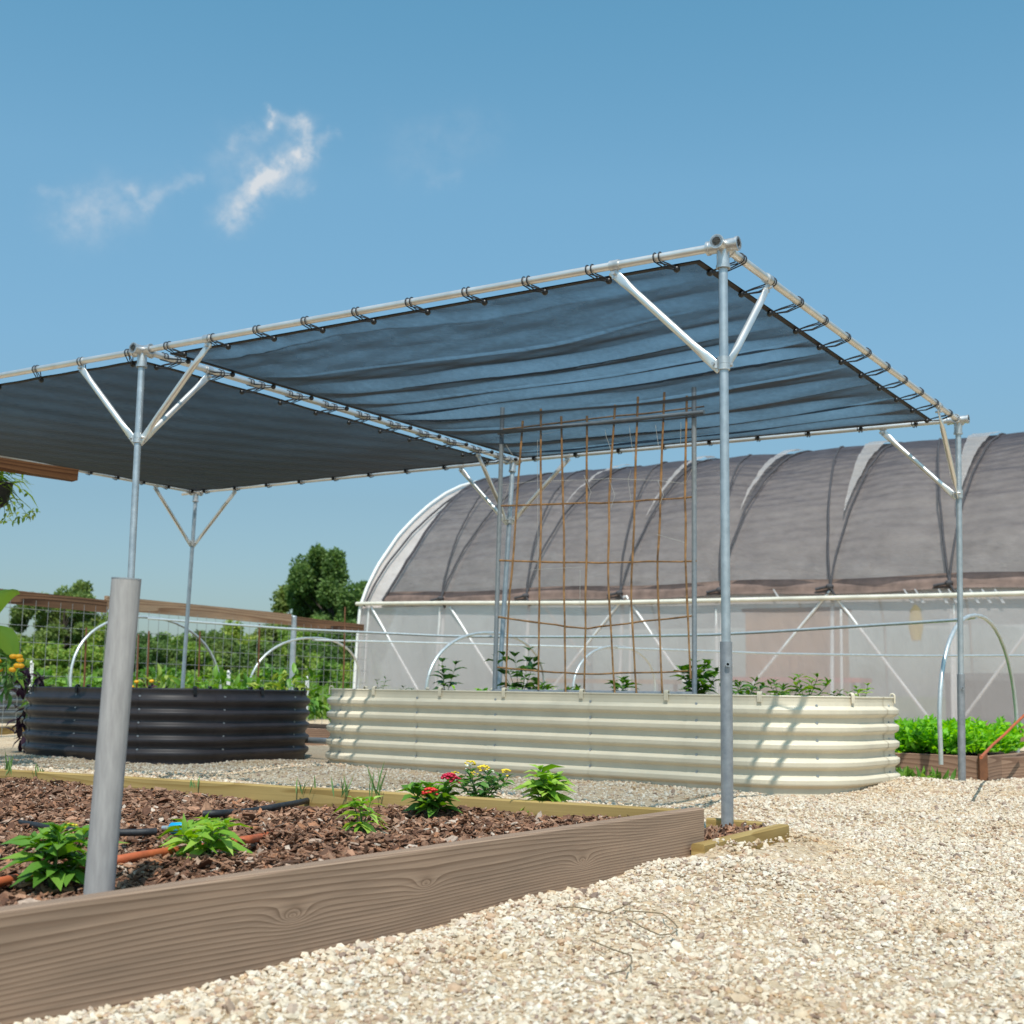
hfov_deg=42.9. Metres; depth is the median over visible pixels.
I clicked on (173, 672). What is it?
shrub
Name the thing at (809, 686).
vegetable plant
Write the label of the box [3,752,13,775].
grass tuft
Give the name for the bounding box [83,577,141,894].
steel pipe
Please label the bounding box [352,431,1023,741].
greenhouse
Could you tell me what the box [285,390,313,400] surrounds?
bungee
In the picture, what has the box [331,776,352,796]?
grass tuft
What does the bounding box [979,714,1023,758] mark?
handle
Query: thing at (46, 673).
shrub
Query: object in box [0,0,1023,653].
sky
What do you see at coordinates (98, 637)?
tree
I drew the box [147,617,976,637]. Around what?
ridge pipe
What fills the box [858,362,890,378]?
bungee
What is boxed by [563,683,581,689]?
vegetable plant
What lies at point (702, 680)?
vegetable plant
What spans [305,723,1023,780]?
timber bed
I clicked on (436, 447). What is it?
bungee
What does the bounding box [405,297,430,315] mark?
bungee
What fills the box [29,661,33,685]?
plant marker
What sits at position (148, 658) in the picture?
garden stake
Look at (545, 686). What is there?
vegetable plant
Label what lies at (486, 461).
bungee
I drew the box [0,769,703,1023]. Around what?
raised bed
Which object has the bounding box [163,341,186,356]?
bungee
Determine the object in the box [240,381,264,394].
bungee
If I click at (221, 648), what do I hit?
tree
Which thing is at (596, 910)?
twig
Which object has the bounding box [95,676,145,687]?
garden plant
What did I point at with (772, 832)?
timber edging
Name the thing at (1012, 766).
timber bed
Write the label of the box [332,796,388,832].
flower plant
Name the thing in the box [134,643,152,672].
tree
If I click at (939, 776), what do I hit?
weed
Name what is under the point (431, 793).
flower plant
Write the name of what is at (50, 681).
garden plant
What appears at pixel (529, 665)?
vegetable plant
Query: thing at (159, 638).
tree
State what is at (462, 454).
bungee
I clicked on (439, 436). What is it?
bungee
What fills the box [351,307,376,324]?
bungee
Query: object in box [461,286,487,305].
bungee
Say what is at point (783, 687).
vegetable plant
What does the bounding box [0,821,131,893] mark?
flower plant
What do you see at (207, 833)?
flower plant
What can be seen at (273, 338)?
bungee
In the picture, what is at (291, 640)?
bed hoop
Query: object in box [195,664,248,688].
garden plant
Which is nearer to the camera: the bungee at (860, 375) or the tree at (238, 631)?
the bungee at (860, 375)
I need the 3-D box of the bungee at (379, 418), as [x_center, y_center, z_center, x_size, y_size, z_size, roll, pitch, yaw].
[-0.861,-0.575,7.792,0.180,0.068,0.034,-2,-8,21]
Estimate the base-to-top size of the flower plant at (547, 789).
0.165 m
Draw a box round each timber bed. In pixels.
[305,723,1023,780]
[1001,756,1023,778]
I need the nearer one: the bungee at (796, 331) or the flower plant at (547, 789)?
the flower plant at (547, 789)
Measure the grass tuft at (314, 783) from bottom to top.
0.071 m
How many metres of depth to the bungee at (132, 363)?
6.47 m
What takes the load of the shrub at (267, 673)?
on the field
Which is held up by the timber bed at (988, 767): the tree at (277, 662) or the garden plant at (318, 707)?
the garden plant at (318, 707)
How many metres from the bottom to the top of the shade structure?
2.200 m
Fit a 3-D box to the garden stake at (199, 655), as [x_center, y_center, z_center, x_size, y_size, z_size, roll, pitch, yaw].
[-3.243,1.712,13.486,0.026,0.960,0.018,1,-8,0]
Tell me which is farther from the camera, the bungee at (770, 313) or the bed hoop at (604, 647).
the bed hoop at (604, 647)
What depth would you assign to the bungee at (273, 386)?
7.00 m
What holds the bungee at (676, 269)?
attached to the shade structure
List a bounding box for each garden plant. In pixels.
[20,675,82,707]
[57,669,101,686]
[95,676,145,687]
[132,678,168,687]
[134,664,190,687]
[171,675,230,688]
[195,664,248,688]
[229,672,272,689]
[247,670,314,704]
[266,662,330,720]
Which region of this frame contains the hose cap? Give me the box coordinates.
[161,822,181,833]
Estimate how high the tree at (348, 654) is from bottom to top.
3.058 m
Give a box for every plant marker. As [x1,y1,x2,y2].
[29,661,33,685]
[226,670,230,686]
[305,676,308,709]
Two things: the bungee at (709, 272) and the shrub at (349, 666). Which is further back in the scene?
the shrub at (349, 666)
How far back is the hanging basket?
8.04 m
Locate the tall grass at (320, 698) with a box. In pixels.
[0,670,352,720]
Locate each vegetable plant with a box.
[374,676,388,688]
[429,657,467,689]
[484,646,542,689]
[528,681,557,689]
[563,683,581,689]
[605,676,640,690]
[669,659,719,693]
[719,676,766,694]
[762,678,803,695]
[784,673,831,695]
[830,689,851,695]
[852,683,873,696]
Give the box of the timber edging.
[691,817,788,855]
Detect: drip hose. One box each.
[0,831,274,886]
[2,818,156,835]
[202,798,309,817]
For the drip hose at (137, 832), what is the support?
on the bark mulch at (155, 807)
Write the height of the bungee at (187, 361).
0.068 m
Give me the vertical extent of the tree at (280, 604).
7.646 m
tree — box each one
[0,636,63,666]
[8,579,105,651]
[21,639,79,677]
[53,643,105,679]
[83,613,107,675]
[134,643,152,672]
[136,631,167,665]
[144,641,190,672]
[153,631,191,647]
[170,641,224,678]
[177,629,239,667]
[204,639,247,674]
[220,620,268,651]
[228,638,288,682]
[244,623,287,646]
[269,583,290,613]
[272,542,367,649]
[276,616,328,654]
[278,633,319,681]
[295,641,353,682]
[322,618,356,653]
[337,637,355,664]
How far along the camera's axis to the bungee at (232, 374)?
6.74 m
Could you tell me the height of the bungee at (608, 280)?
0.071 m
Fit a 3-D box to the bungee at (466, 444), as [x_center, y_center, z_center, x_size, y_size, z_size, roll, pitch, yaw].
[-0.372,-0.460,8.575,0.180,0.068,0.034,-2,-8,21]
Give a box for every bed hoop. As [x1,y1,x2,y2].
[69,616,221,688]
[250,637,359,688]
[425,631,544,689]
[572,645,655,690]
[937,613,1019,764]
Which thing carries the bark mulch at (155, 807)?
on the raised bed at (65, 956)
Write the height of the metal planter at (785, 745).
0.534 m
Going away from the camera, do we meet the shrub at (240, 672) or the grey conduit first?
the grey conduit
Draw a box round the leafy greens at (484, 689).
[452,685,579,690]
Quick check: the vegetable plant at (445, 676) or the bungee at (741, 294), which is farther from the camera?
the vegetable plant at (445, 676)
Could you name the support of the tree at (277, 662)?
on the field
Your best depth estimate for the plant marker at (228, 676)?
13.88 m
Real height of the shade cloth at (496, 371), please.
0.092 m
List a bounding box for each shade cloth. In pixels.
[0,361,495,490]
[170,260,931,457]
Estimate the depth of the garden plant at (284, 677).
12.41 m
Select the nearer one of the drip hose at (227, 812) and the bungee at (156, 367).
the drip hose at (227, 812)
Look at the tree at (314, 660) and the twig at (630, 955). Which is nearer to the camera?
the twig at (630, 955)
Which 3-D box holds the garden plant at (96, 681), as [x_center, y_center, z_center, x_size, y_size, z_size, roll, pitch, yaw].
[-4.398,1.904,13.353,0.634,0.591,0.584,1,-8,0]
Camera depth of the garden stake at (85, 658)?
12.51 m
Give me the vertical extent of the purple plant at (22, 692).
0.695 m
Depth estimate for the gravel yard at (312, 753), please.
2.59 m
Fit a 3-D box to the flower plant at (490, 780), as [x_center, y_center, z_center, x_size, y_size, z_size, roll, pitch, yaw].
[-0.103,0.918,4.363,0.239,0.172,0.259,1,-8,0]
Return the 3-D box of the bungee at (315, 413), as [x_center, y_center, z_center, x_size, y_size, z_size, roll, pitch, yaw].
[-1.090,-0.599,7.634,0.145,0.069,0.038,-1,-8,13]
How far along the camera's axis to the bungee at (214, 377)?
6.84 m
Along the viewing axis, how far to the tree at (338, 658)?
50.32 m
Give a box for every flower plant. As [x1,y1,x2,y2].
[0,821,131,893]
[155,813,252,859]
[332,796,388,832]
[395,772,466,817]
[451,760,514,797]
[510,764,576,811]
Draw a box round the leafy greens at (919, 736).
[894,714,1023,754]
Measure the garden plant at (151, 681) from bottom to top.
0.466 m
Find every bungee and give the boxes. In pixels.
[32,365,43,382]
[124,349,134,366]
[154,356,181,369]
[160,352,190,363]
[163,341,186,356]
[198,369,224,380]
[207,333,230,349]
[209,371,234,376]
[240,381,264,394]
[246,378,275,388]
[252,325,276,341]
[278,393,302,404]
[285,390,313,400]
[300,316,325,333]
[313,403,337,415]
[321,400,348,410]
[347,413,369,424]
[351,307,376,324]
[354,411,381,420]
[378,422,400,433]
[387,420,412,429]
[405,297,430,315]
[407,431,428,441]
[415,429,440,438]
[435,439,455,449]
[443,437,467,446]
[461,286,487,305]
[461,447,481,456]
[469,445,493,453]
[485,455,505,463]
[494,452,517,460]
[521,275,547,294]
[585,264,611,283]
[652,251,679,272]
[706,253,746,275]
[738,276,776,297]
[767,296,803,316]
[793,315,828,333]
[816,332,850,349]
[838,347,871,364]
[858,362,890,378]
[877,375,907,390]
[894,387,923,402]
[910,399,938,412]
[925,409,952,422]
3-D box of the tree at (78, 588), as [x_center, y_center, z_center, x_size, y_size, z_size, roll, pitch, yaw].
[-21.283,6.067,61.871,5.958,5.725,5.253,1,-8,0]
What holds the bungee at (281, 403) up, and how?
attached to the shade structure
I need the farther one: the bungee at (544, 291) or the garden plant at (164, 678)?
the garden plant at (164, 678)
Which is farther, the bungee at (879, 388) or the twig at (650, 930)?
the bungee at (879, 388)
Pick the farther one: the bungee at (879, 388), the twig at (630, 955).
the bungee at (879, 388)
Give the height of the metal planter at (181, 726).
0.516 m
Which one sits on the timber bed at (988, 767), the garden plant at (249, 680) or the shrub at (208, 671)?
the garden plant at (249, 680)
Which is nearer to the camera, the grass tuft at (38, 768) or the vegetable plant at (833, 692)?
the grass tuft at (38, 768)
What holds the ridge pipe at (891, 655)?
attached to the bed hoop at (604, 647)
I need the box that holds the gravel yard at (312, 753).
[0,719,1023,1023]
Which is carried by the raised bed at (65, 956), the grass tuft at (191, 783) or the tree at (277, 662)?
the grass tuft at (191, 783)
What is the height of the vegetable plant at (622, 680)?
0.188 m
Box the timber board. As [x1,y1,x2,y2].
[0,725,23,734]
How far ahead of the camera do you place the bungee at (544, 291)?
5.23 m
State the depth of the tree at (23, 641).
58.78 m
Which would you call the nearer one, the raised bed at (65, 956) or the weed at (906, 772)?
the raised bed at (65, 956)
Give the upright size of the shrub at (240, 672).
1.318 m
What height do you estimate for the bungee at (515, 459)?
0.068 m
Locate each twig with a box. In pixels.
[560,901,630,913]
[590,939,632,974]
[622,910,678,927]
[627,918,677,935]
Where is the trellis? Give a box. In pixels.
[491,418,696,693]
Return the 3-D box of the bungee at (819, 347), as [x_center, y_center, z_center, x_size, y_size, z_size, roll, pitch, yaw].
[1.477,-0.785,5.996,0.160,0.069,0.027,-4,-9,32]
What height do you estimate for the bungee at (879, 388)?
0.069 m
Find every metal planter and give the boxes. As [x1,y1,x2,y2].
[0,683,27,722]
[22,683,309,764]
[325,685,900,795]
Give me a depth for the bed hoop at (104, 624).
12.73 m
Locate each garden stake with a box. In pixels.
[83,627,86,686]
[136,634,138,687]
[146,631,149,686]
[197,631,200,687]
[257,624,259,684]
[342,607,345,688]
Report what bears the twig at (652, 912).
on the gravel yard at (312, 753)
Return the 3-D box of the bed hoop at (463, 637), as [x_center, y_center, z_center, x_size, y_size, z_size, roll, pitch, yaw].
[-0.195,1.532,11.694,0.049,0.920,1.928,-4,-9,32]
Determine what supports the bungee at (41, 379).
attached to the shade structure
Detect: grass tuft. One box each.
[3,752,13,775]
[32,764,43,775]
[190,776,199,788]
[295,775,315,795]
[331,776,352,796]
[367,761,386,800]
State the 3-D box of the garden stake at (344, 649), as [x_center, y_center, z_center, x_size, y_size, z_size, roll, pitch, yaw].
[-1.987,1.795,15.395,0.026,1.348,0.018,1,-8,0]
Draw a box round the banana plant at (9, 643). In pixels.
[0,589,24,687]
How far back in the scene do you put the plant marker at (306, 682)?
13.87 m
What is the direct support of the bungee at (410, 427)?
attached to the shade structure
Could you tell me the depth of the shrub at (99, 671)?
29.32 m
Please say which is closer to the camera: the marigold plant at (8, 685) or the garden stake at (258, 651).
the marigold plant at (8, 685)
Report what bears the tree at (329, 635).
on the field
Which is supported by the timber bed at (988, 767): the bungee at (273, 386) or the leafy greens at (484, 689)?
the leafy greens at (484, 689)
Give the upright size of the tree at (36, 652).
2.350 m
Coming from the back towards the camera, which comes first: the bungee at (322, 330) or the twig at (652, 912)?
the bungee at (322, 330)
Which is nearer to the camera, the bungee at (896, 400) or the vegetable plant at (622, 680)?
the bungee at (896, 400)
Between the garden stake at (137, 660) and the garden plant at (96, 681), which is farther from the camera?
the garden plant at (96, 681)
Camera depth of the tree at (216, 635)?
60.20 m
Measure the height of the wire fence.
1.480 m
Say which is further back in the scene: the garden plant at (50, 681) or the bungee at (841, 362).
the garden plant at (50, 681)
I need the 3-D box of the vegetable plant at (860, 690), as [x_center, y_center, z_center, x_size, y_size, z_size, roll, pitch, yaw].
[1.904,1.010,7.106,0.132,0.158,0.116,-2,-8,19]
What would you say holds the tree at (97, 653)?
on the field
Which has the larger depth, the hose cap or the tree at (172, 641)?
the tree at (172, 641)
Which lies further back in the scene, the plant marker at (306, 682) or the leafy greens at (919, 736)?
the plant marker at (306, 682)
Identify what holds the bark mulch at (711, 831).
on the gravel yard at (312, 753)
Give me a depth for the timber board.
12.77 m
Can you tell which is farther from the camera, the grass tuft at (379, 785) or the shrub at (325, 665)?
the shrub at (325, 665)
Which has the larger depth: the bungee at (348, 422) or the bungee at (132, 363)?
the bungee at (348, 422)
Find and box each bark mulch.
[0,776,628,906]
[690,821,766,850]
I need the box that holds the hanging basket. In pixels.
[0,471,40,525]
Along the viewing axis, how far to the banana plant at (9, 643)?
8.38 m
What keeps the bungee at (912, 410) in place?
attached to the shade structure
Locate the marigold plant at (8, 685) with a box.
[0,653,28,709]
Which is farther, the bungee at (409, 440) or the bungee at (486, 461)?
the bungee at (486, 461)
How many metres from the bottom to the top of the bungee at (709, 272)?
0.069 m
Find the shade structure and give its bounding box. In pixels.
[0,234,969,827]
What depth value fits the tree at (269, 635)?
68.92 m
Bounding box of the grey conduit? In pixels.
[305,737,326,743]
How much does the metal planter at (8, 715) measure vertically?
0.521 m
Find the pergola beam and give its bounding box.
[0,457,78,481]
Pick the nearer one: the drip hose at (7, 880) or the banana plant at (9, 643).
the drip hose at (7, 880)
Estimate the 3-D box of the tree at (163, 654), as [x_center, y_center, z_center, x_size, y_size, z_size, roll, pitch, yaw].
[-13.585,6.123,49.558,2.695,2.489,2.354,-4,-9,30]
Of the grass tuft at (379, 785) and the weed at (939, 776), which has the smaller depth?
the grass tuft at (379, 785)
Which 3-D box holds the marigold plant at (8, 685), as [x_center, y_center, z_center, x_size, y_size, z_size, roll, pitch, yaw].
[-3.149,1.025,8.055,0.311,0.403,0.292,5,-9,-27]
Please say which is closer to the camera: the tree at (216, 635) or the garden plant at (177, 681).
the garden plant at (177, 681)
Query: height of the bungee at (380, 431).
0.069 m
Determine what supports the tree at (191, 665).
on the field
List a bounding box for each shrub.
[0,663,54,681]
[41,664,92,685]
[90,667,134,685]
[133,665,193,687]
[187,667,236,686]
[222,666,262,685]
[248,663,311,688]
[295,657,348,693]
[339,661,353,686]
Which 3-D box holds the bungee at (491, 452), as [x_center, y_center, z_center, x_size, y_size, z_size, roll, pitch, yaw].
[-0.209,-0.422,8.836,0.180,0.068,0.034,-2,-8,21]
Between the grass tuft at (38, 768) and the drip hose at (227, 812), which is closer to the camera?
the drip hose at (227, 812)
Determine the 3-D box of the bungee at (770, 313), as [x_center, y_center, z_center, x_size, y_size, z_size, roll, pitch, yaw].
[1.145,-0.861,5.471,0.160,0.069,0.027,-4,-9,32]
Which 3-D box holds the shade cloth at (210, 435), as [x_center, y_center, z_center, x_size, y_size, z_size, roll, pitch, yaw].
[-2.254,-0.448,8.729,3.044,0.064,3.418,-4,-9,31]
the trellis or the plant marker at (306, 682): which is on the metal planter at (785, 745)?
the trellis
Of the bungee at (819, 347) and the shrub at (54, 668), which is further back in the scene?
the shrub at (54, 668)
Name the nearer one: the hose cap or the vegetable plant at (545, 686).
the hose cap
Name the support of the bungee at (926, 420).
attached to the shade structure
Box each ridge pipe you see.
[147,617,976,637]
[312,639,1023,656]
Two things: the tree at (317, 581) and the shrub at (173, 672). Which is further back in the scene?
the tree at (317, 581)
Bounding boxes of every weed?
[896,765,936,777]
[908,766,956,779]
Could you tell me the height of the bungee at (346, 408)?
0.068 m
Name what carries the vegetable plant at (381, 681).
in the metal planter at (785, 745)
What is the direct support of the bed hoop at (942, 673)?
on the timber bed at (988, 767)
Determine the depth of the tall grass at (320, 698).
20.76 m
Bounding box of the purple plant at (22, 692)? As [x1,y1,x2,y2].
[3,667,54,751]
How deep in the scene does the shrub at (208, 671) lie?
32.57 m
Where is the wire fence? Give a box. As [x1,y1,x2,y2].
[0,589,366,737]
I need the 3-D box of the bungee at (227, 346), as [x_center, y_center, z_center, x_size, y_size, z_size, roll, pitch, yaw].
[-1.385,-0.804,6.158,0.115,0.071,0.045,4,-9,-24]
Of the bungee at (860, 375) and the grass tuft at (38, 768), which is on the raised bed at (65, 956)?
the grass tuft at (38, 768)
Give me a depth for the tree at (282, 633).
61.46 m
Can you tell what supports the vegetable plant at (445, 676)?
in the metal planter at (785, 745)

